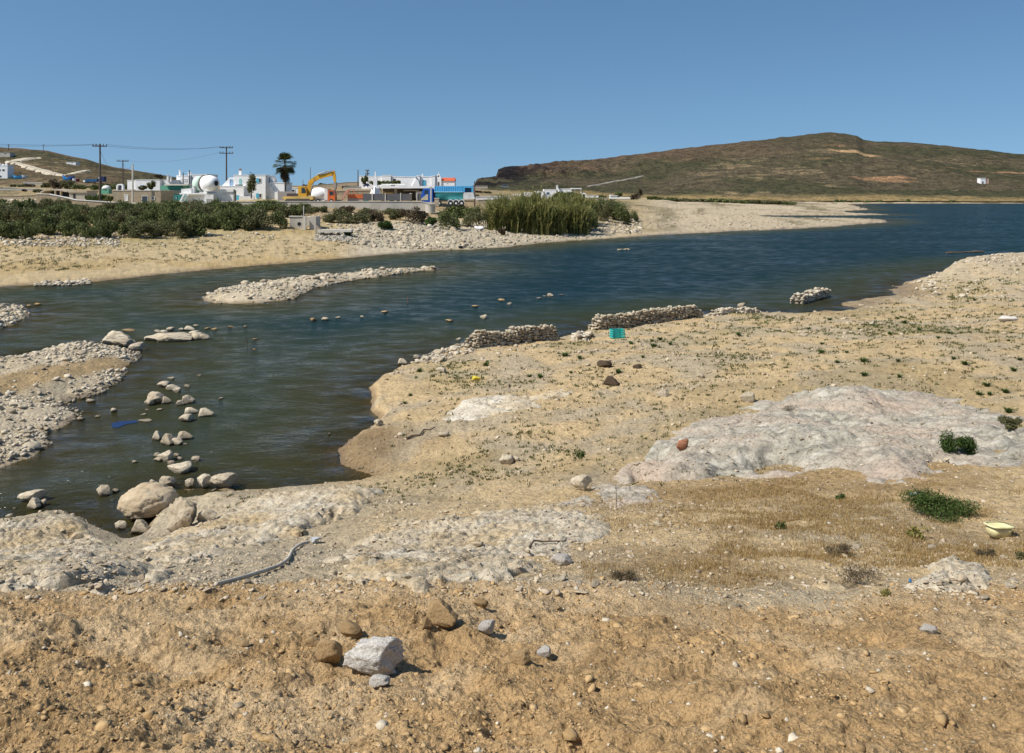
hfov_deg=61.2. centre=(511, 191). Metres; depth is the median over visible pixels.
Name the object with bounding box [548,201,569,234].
reed clump
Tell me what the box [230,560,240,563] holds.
stone
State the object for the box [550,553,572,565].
rock
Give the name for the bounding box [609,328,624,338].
plastic crate
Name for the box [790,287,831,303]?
stone wall
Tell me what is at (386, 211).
bush
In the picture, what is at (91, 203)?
stone boundary wall
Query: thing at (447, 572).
stone
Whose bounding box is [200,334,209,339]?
rock
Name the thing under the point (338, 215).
bush
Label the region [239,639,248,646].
rock
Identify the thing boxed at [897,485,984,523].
green shrub
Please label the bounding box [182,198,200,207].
bush
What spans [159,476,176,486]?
rock
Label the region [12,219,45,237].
bush
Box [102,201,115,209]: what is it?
bush
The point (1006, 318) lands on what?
rock
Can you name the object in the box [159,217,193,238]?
bush
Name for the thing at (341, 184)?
field wall
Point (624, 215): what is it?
bush
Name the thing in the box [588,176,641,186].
path
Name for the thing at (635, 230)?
rubble
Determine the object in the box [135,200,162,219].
bush
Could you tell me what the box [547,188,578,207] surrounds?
reed clump
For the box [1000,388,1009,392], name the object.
grass tuft
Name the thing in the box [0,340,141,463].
rubble
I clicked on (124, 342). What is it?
rock
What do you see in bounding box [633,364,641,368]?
rock
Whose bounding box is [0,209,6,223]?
bush
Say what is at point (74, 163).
white house
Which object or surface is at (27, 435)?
stone
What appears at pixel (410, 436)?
branch
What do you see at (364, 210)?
bush
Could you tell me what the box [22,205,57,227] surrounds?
bush
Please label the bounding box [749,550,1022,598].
rubble
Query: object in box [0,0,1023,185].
sky
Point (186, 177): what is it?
white house
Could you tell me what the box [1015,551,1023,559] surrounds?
leafy weed
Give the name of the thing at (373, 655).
rock
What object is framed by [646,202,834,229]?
rubble
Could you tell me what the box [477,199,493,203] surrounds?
field wall
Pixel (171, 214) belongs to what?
bush
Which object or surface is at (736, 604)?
stone
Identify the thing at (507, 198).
reed clump
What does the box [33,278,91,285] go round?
rubble
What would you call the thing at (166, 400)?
rock
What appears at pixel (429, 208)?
culvert block
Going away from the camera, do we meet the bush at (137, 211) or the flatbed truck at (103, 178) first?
the bush at (137, 211)
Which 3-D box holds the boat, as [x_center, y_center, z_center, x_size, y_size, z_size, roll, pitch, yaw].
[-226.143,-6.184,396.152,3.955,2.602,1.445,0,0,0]
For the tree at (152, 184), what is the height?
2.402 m
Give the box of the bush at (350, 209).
[334,206,355,212]
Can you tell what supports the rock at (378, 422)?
on the ground at (718, 691)
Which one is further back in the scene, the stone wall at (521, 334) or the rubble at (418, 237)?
the rubble at (418, 237)
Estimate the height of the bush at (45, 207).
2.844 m
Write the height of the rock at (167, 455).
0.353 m
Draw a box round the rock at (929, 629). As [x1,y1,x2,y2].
[919,623,937,634]
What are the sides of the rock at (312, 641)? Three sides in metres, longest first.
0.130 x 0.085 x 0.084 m
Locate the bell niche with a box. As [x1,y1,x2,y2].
[116,184,124,189]
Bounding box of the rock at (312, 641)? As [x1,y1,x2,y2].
[305,636,319,646]
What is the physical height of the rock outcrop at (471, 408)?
0.739 m
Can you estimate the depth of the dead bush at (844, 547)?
11.06 m
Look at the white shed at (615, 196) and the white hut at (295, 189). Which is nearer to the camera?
the white hut at (295, 189)
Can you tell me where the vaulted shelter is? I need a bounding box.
[40,189,73,196]
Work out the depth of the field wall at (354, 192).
186.00 m
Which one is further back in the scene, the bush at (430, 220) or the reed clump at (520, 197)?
the reed clump at (520, 197)
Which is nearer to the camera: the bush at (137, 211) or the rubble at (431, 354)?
the rubble at (431, 354)
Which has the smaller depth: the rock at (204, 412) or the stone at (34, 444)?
the stone at (34, 444)
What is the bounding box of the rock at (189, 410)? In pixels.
[184,407,198,413]
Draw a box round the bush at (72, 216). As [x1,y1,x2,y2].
[61,206,93,225]
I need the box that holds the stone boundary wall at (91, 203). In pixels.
[36,193,134,206]
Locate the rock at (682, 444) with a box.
[676,439,688,450]
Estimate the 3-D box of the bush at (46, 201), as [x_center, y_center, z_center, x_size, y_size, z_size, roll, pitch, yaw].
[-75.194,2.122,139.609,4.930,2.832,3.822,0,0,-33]
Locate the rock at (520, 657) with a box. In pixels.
[510,649,529,664]
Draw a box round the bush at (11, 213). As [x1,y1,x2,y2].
[2,204,32,221]
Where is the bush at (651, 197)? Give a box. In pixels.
[646,196,657,199]
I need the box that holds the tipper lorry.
[421,186,474,205]
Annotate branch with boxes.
[406,427,434,438]
[528,540,565,547]
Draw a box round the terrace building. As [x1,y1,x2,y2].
[378,184,433,200]
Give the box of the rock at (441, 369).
[436,367,446,372]
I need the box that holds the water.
[0,203,1023,537]
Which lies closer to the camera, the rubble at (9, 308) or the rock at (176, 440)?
the rock at (176, 440)
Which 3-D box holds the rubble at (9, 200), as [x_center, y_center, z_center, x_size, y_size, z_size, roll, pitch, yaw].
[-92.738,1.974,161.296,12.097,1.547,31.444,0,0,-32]
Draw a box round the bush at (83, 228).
[75,221,107,237]
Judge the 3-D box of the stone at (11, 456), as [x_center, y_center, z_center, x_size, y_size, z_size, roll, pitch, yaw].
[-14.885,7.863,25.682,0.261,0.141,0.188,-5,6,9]
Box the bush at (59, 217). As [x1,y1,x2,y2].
[43,211,65,225]
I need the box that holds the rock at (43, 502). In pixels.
[40,499,46,505]
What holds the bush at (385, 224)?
on the ground at (718, 691)
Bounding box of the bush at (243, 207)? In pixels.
[225,204,251,210]
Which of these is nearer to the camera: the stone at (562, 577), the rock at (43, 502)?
the stone at (562, 577)
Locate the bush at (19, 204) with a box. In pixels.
[10,198,36,209]
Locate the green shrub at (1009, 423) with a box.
[997,415,1023,430]
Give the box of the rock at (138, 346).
[128,342,144,350]
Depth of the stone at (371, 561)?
10.20 m
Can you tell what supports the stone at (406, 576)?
on the rock outcrop at (420, 563)
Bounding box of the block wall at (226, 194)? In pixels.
[212,189,235,200]
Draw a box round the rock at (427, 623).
[422,616,432,629]
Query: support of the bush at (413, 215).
on the ground at (718, 691)
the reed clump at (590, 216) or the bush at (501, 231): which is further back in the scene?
the reed clump at (590, 216)
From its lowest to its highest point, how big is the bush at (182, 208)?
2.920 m
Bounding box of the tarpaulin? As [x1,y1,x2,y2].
[474,226,483,229]
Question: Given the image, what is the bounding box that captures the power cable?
[101,145,219,149]
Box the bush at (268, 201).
[254,198,278,205]
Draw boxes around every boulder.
[101,331,135,343]
[117,482,178,518]
[165,496,196,532]
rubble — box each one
[0,231,275,246]
[0,303,30,328]
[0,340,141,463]
[0,509,338,594]
[4,199,35,202]
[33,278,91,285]
[202,266,437,302]
[313,231,352,240]
[314,499,677,596]
[315,218,641,248]
[414,343,473,362]
[434,383,581,424]
[592,216,642,233]
[632,391,1023,485]
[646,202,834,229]
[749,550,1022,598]
[908,253,1023,297]
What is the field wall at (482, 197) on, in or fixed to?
on the ground at (718, 691)
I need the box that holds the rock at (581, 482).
[570,474,591,490]
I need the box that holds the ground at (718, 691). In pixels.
[0,185,1023,752]
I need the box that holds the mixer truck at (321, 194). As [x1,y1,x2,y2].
[311,187,336,200]
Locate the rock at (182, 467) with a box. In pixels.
[167,461,191,473]
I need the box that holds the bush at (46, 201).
[36,197,58,208]
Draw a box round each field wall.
[0,188,43,190]
[0,195,35,198]
[24,182,41,184]
[313,182,356,187]
[336,190,370,194]
[343,186,360,189]
[475,186,487,188]
[476,196,509,199]
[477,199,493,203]
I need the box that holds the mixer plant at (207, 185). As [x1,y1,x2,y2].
[179,175,219,204]
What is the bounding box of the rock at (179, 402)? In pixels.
[176,400,184,405]
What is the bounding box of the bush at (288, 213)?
[277,207,291,216]
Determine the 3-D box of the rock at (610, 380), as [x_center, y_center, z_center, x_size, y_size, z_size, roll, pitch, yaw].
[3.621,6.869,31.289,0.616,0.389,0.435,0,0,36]
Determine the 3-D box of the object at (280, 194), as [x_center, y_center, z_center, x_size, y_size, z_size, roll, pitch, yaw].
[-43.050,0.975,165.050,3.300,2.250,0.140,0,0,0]
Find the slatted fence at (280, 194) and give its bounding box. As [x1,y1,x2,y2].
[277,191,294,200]
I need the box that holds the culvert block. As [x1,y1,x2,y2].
[425,204,434,212]
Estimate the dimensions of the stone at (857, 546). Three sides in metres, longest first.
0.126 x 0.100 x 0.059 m
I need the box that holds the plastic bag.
[471,376,480,380]
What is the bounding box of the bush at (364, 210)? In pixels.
[357,207,382,213]
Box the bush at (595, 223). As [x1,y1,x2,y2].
[584,205,599,229]
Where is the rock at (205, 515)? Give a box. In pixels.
[196,509,217,521]
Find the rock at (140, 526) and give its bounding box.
[131,519,150,533]
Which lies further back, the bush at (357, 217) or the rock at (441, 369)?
the bush at (357, 217)
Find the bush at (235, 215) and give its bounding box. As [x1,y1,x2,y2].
[211,207,244,230]
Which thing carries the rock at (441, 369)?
on the ground at (718, 691)
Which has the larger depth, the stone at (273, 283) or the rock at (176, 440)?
the stone at (273, 283)
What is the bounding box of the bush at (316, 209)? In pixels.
[305,205,328,213]
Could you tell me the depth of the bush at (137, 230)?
110.01 m
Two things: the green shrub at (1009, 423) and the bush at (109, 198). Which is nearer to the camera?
the green shrub at (1009, 423)
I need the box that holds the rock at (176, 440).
[172,437,182,444]
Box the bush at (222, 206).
[213,200,233,209]
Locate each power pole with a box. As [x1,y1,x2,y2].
[92,144,106,200]
[117,159,128,184]
[219,146,232,180]
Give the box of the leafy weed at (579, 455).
[572,450,585,460]
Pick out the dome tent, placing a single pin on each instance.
(106, 189)
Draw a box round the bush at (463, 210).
[445,205,481,217]
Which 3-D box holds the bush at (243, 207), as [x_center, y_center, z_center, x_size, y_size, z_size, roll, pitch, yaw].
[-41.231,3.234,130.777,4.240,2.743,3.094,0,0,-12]
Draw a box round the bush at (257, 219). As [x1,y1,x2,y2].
[237,207,274,230]
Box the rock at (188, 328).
[184,326,195,330]
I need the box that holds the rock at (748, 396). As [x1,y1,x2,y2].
[739,391,754,402]
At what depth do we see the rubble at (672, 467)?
18.80 m
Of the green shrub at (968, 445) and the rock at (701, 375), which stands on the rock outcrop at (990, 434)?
the green shrub at (968, 445)
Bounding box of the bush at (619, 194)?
[614,192,622,196]
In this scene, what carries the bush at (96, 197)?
on the ground at (718, 691)
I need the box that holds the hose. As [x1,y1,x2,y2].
[214,537,321,586]
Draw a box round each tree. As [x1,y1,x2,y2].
[42,182,50,187]
[48,179,62,188]
[59,179,76,188]
[70,184,86,189]
[90,183,101,189]
[98,184,115,188]
[138,185,147,189]
[146,180,155,189]
[154,174,162,178]
[246,172,256,198]
[273,152,296,190]
[361,175,368,183]
[638,188,643,197]
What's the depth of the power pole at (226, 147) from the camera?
199.86 m
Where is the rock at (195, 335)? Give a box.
[191,332,202,339]
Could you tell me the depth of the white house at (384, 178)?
252.00 m
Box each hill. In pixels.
[0,147,175,185]
[473,132,1023,200]
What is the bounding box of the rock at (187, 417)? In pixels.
[179,414,194,421]
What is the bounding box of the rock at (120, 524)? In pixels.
[114,520,126,529]
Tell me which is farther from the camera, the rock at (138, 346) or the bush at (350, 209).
the bush at (350, 209)
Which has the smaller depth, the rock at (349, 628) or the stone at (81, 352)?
the rock at (349, 628)
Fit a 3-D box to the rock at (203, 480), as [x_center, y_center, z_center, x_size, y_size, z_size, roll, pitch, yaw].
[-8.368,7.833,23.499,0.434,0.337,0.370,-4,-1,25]
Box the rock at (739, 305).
[737,303,745,307]
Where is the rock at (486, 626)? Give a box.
[477,619,494,634]
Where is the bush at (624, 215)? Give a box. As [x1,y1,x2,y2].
[609,200,632,224]
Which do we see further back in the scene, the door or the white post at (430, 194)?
the door
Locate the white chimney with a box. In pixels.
[370,172,380,193]
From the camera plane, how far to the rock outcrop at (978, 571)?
9.20 m
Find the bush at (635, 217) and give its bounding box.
[631,209,639,220]
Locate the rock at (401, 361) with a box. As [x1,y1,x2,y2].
[397,358,406,364]
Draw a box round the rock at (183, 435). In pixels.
[177,431,192,439]
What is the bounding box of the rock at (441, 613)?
[426,599,457,627]
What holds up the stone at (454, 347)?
on the ground at (718, 691)
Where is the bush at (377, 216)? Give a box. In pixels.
[365,209,384,221]
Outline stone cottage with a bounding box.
[112,190,173,203]
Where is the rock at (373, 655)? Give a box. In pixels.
[343,636,405,675]
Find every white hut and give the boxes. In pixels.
[292,187,297,192]
[977,178,988,183]
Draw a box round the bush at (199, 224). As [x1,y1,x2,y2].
[185,214,209,236]
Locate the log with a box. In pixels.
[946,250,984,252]
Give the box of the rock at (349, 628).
[339,620,363,639]
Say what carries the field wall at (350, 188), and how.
on the ground at (718, 691)
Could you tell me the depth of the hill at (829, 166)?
753.22 m
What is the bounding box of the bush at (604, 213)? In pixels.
[597,199,616,220]
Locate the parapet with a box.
[221,201,434,210]
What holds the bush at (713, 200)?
on the ground at (718, 691)
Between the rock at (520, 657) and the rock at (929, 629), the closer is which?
the rock at (520, 657)
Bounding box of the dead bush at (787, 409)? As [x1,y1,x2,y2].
[782,405,794,411]
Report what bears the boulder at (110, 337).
on the ground at (718, 691)
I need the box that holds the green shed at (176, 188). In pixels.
[161,184,191,200]
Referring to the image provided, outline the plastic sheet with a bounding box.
[111,420,138,427]
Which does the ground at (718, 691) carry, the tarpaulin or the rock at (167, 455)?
the tarpaulin
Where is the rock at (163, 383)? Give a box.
[157,381,170,386]
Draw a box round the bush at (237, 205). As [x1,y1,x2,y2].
[232,201,259,209]
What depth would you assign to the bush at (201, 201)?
145.93 m
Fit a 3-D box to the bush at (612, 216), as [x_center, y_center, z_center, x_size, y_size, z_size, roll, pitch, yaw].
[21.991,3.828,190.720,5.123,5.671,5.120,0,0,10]
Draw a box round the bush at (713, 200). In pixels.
[708,198,718,201]
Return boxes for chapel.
[437,171,455,185]
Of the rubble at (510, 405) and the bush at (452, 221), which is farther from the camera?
the bush at (452, 221)
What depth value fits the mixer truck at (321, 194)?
166.18 m
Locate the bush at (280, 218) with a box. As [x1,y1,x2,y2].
[270,210,289,228]
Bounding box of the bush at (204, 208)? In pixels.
[186,201,217,214]
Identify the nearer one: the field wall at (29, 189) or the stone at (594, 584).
the stone at (594, 584)
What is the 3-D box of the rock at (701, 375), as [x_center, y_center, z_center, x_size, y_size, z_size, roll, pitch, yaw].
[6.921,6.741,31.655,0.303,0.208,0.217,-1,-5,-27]
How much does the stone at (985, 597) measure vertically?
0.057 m
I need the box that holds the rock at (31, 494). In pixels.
[17,489,47,500]
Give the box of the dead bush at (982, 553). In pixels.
[974,546,995,556]
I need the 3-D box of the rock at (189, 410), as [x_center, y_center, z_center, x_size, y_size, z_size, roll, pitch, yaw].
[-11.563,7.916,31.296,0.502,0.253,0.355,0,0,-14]
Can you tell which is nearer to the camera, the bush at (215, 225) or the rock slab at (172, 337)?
the rock slab at (172, 337)
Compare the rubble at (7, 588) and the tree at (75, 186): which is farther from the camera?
the tree at (75, 186)
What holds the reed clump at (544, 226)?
on the ground at (718, 691)
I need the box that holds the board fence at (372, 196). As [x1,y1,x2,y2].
[363,193,420,200]
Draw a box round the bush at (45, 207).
[32,204,57,213]
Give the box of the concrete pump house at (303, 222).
[289,216,319,229]
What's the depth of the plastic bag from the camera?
34.07 m
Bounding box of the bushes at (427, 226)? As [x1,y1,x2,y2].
[306,207,438,229]
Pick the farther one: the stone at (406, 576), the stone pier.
the stone pier
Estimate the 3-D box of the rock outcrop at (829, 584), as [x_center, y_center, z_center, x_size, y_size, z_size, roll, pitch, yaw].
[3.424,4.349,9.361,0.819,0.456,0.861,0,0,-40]
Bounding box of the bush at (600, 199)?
[588,196,621,206]
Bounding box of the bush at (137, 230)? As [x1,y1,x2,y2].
[125,220,161,238]
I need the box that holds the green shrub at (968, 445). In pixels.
[936,429,978,454]
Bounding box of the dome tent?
[101,185,111,193]
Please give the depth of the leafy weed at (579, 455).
21.57 m
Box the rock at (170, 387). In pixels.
[166,384,177,390]
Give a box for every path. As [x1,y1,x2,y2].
[5,161,65,175]
[11,157,40,161]
[69,170,90,174]
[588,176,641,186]
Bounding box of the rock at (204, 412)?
[198,408,213,416]
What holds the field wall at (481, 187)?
on the ground at (718, 691)
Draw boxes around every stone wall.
[464,324,559,348]
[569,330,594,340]
[588,304,703,330]
[706,306,760,315]
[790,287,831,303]
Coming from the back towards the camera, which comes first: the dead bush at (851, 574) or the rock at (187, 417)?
the rock at (187, 417)
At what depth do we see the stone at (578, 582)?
9.05 m
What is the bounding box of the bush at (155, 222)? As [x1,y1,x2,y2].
[146,217,174,235]
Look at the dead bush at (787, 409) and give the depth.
24.12 m
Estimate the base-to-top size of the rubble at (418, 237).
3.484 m
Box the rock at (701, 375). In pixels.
[697,373,704,377]
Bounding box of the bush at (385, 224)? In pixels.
[377,220,393,228]
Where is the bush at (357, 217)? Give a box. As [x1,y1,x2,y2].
[342,211,371,223]
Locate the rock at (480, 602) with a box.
[474,597,487,607]
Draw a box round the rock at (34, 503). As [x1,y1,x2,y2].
[27,498,40,509]
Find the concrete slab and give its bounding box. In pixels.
[316,224,352,231]
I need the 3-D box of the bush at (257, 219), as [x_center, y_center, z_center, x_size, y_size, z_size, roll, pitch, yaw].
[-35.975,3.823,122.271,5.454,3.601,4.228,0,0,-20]
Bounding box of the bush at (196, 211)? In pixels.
[188,206,221,226]
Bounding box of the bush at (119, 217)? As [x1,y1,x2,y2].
[104,210,132,226]
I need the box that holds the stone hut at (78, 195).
[68,191,97,200]
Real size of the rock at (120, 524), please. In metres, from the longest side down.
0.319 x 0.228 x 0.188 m
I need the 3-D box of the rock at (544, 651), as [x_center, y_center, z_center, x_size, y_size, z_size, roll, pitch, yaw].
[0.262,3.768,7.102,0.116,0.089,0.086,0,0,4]
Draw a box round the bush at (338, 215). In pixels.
[322,207,347,222]
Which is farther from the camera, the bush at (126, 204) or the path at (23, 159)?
the path at (23, 159)
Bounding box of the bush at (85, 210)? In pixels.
[80,203,104,218]
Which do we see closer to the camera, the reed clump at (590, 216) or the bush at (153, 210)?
the bush at (153, 210)
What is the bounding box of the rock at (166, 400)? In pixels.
[161,396,171,403]
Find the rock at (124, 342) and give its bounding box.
[111,338,133,346]
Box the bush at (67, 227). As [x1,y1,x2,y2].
[56,219,80,236]
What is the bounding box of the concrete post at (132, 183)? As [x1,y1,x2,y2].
[132,164,133,202]
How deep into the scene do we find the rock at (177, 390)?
34.46 m
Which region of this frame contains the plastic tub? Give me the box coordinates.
[983,521,1014,537]
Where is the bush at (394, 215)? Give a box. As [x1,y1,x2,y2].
[388,209,403,219]
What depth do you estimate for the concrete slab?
121.00 m
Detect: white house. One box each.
[0,163,13,177]
[66,162,78,164]
[127,175,179,189]
[176,170,217,192]
[220,169,291,199]
[359,175,405,188]
[401,174,437,185]
[513,185,581,196]
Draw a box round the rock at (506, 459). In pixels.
[499,454,513,464]
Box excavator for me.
[282,170,336,200]
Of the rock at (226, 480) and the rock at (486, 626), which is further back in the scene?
the rock at (226, 480)
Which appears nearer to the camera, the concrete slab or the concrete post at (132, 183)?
the concrete slab
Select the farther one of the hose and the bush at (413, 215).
the bush at (413, 215)
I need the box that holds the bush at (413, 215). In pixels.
[398,206,427,223]
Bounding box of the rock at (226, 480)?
[209,472,238,488]
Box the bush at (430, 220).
[425,216,436,225]
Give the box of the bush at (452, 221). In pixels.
[437,206,460,229]
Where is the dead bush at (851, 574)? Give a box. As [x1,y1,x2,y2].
[835,561,881,587]
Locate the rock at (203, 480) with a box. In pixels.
[197,473,211,487]
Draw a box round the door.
[142,196,147,202]
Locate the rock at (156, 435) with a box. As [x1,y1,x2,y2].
[152,430,161,439]
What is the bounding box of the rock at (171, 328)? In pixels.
[166,327,175,330]
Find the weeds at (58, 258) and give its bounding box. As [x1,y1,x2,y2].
[0,203,804,271]
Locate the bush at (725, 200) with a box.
[722,199,731,202]
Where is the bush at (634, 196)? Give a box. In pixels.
[630,194,639,199]
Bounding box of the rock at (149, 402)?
[144,399,154,404]
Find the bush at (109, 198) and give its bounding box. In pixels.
[103,195,113,201]
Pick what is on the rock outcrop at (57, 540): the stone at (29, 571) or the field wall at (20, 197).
the stone at (29, 571)
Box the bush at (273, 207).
[268,202,293,211]
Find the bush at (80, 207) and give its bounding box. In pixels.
[76,204,90,216]
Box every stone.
[5,408,15,412]
[6,454,15,458]
[20,430,33,433]
[22,433,31,436]
[22,441,40,448]
[22,568,34,575]
[36,424,43,428]
[60,357,71,360]
[77,350,86,354]
[130,582,141,587]
[216,572,224,576]
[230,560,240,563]
[243,579,251,583]
[257,595,267,600]
[269,281,280,284]
[368,558,377,565]
[400,573,410,578]
[433,349,442,354]
[436,356,444,361]
[443,570,452,574]
[449,345,458,350]
[559,575,565,579]
[575,579,583,585]
[591,580,598,587]
[730,602,739,607]
[852,543,860,549]
[981,595,988,599]
[1004,582,1015,588]
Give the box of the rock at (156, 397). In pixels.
[146,391,164,403]
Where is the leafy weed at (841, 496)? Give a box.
[835,493,844,499]
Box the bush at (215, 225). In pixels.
[200,211,228,228]
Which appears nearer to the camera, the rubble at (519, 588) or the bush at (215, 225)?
the rubble at (519, 588)
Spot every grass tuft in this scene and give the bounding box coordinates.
[559,352,569,356]
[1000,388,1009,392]
[1001,407,1016,412]
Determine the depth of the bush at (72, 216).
116.60 m
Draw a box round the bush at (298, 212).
[290,207,307,215]
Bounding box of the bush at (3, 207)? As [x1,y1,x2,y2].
[0,201,14,219]
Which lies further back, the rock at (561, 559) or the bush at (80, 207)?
the bush at (80, 207)
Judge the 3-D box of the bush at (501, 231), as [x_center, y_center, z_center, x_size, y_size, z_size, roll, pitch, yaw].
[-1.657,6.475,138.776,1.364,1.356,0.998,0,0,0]
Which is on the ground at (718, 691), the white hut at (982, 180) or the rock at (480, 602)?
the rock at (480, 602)
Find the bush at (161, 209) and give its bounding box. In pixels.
[158,204,174,222]
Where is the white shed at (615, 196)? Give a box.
[609,195,629,198]
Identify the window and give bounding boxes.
[256,193,261,197]
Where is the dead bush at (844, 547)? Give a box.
[823,543,853,557]
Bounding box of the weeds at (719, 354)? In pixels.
[3,262,1023,543]
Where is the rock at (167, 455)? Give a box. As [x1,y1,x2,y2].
[157,450,172,461]
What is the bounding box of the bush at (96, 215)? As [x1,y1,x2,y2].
[88,206,116,225]
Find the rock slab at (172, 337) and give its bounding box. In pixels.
[144,332,191,341]
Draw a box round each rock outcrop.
[0,513,152,594]
[136,485,384,582]
[322,503,610,593]
[443,389,573,421]
[557,483,662,508]
[612,385,1023,484]
[812,574,847,590]
[904,554,991,591]
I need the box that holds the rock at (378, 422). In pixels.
[374,419,382,425]
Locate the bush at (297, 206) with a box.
[290,203,311,209]
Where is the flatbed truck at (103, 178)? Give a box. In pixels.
[83,176,105,182]
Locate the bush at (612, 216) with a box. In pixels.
[602,196,620,219]
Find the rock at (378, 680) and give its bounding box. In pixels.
[369,674,390,687]
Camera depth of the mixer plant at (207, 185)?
159.00 m
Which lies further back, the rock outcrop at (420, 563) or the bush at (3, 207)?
the bush at (3, 207)
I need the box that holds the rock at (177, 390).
[172,387,180,392]
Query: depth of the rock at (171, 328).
49.47 m
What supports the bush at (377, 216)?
on the ground at (718, 691)
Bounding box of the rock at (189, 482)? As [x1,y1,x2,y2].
[185,478,193,486]
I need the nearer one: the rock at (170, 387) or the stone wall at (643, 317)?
the rock at (170, 387)
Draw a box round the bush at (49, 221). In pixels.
[30,211,56,234]
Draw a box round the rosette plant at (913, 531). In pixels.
[905,524,928,539]
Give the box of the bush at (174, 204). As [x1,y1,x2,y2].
[160,199,182,210]
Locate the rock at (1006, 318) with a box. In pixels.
[998,315,1017,320]
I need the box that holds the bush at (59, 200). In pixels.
[53,198,71,203]
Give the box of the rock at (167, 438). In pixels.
[160,433,173,445]
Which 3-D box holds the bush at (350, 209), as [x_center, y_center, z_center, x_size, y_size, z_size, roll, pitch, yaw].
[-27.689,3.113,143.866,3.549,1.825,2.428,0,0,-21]
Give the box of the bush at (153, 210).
[136,200,162,222]
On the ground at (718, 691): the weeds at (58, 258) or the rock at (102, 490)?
the weeds at (58, 258)
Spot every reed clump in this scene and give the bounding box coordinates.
[478,198,512,230]
[485,190,516,223]
[500,195,536,232]
[511,190,530,208]
[516,197,549,233]
[523,185,550,205]
[529,199,560,234]
[546,196,558,206]
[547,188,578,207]
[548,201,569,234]
[558,200,585,232]
[567,201,592,234]
[570,190,595,205]
[579,203,597,230]
[584,193,602,218]
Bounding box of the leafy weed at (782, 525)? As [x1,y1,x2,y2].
[774,520,785,529]
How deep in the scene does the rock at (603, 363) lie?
34.76 m
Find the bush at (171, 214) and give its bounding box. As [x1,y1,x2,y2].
[161,207,188,227]
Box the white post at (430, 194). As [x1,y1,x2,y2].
[430,187,431,202]
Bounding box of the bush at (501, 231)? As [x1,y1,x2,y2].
[498,228,505,234]
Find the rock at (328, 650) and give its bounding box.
[315,638,342,664]
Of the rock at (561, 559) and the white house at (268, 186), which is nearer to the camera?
the rock at (561, 559)
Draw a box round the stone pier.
[434,198,439,205]
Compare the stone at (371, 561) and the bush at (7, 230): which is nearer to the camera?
the stone at (371, 561)
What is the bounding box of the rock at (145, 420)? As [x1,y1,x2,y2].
[138,419,151,421]
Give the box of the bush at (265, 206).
[248,202,269,211]
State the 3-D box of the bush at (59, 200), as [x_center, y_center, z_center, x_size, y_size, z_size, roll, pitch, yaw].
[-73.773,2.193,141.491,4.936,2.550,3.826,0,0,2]
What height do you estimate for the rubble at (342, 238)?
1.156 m
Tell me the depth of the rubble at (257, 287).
69.65 m
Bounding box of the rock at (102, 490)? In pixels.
[96,484,110,496]
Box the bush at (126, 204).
[115,199,132,210]
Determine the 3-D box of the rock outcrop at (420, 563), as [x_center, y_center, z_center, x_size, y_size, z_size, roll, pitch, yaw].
[-0.553,5.129,12.438,4.824,2.267,7.872,0,0,0]
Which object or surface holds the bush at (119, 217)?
on the ground at (718, 691)
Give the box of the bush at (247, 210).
[239,204,263,226]
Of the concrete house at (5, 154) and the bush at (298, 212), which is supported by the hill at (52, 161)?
the concrete house at (5, 154)
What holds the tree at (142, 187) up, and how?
on the ground at (718, 691)
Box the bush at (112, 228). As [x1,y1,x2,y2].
[92,218,119,237]
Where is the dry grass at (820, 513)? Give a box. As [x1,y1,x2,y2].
[581,450,1023,587]
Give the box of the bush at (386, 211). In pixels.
[383,208,396,214]
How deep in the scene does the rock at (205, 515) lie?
18.18 m
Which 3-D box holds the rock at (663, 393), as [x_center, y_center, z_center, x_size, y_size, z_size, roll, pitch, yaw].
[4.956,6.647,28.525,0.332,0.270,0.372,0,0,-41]
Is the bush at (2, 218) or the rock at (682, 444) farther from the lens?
the bush at (2, 218)
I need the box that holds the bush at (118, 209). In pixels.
[98,206,124,213]
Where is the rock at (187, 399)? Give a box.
[182,395,194,403]
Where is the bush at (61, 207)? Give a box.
[53,202,74,215]
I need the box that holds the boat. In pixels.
[13,175,21,178]
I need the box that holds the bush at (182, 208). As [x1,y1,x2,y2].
[175,205,194,217]
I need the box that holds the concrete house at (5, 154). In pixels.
[0,152,14,156]
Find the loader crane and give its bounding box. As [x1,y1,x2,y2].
[341,190,363,200]
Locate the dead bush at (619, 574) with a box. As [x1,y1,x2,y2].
[609,568,638,580]
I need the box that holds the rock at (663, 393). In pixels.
[656,389,669,396]
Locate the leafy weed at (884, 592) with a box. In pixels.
[879,588,892,596]
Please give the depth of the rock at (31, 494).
22.29 m
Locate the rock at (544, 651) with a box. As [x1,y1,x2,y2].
[537,645,550,657]
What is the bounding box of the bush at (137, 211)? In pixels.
[122,204,146,223]
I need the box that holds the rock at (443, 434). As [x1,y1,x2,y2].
[438,431,448,436]
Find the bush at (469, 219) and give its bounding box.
[461,207,487,226]
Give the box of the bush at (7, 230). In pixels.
[0,220,19,238]
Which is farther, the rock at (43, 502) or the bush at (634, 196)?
the bush at (634, 196)
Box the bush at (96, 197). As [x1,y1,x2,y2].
[89,194,106,200]
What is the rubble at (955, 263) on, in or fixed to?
on the ground at (718, 691)
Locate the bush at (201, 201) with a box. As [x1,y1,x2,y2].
[198,197,220,205]
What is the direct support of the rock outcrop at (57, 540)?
on the ground at (718, 691)
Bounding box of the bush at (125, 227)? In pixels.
[116,214,139,235]
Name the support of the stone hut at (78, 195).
on the ground at (718, 691)
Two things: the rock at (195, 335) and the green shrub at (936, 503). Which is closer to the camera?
the green shrub at (936, 503)
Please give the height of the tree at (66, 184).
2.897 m

